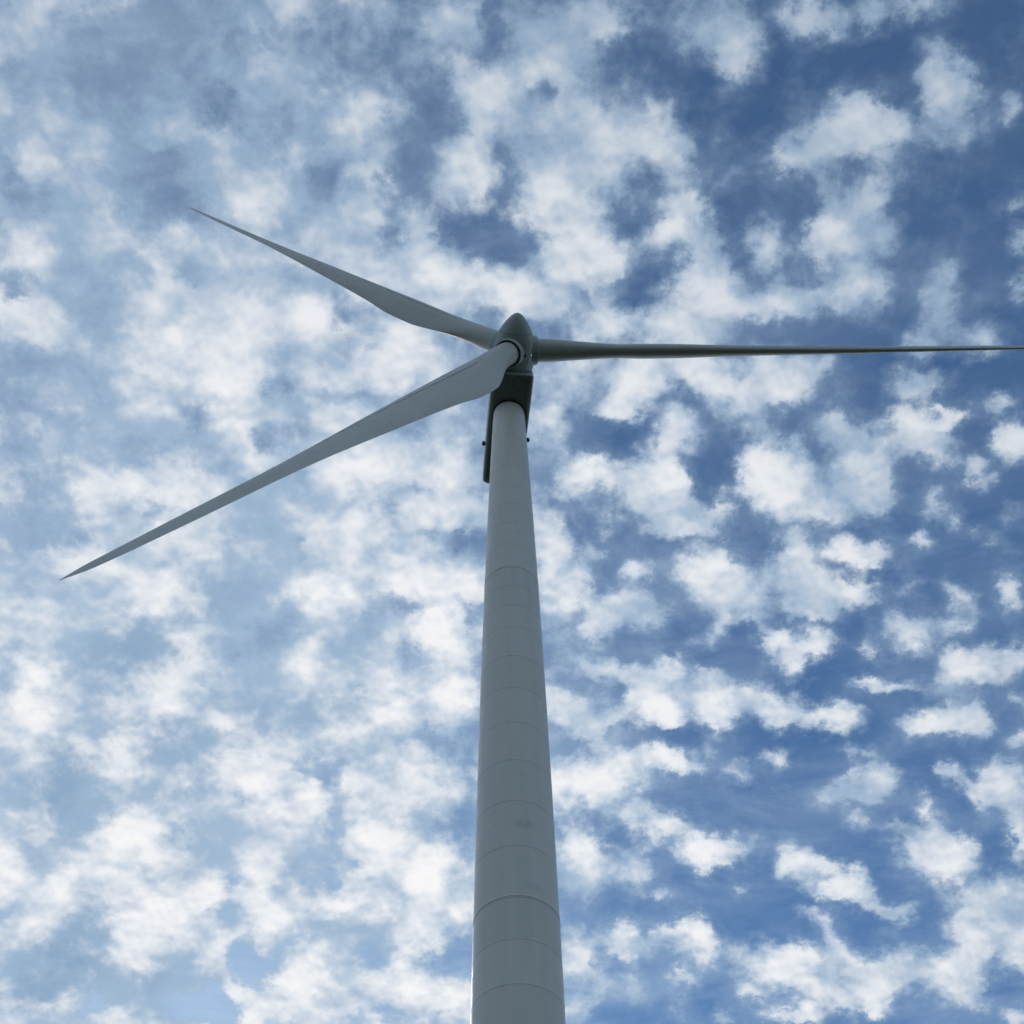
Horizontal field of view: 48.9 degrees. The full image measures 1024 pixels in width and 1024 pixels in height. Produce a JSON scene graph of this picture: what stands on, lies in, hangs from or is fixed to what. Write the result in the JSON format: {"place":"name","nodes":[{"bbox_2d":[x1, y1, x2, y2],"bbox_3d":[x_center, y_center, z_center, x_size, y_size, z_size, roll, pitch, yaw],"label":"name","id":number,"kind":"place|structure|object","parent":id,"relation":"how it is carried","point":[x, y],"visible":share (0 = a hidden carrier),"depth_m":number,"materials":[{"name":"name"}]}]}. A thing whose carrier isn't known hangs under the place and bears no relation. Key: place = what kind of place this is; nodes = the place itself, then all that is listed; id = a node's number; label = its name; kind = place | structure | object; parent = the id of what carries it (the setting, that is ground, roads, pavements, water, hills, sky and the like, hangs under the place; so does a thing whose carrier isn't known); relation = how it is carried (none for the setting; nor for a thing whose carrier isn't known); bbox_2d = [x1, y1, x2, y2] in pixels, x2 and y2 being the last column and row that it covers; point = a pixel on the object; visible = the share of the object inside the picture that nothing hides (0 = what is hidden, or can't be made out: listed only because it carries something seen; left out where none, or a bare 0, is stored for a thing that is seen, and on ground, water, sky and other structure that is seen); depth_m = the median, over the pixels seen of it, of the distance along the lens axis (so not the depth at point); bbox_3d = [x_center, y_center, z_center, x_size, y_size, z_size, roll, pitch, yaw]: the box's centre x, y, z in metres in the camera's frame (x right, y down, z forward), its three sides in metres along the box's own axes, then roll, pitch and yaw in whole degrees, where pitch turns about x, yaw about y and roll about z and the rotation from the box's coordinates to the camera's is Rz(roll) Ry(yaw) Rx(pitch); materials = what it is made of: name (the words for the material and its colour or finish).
{"place":"outdoors","nodes":[
{"label":"outdoors","id":0,"kind":"place"},
{"bbox_2d":[0,0,1023,1023],"label":"sky","id":1,"kind":"structure","parent":0,"point":[781,597],"materials":[{"name":"blue"}]},
{"bbox_3d":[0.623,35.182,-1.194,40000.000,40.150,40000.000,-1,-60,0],"label":"ground","id":2,"kind":"structure","parent":0,"visible":0},
{"bbox_2d":[60,207,1023,1023],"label":"wind turbine","id":3,"kind":"object","parent":2,"relation":"on","point":[516,967],"visible":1,"depth_m":53.54,"materials":[{"name":"paint"}]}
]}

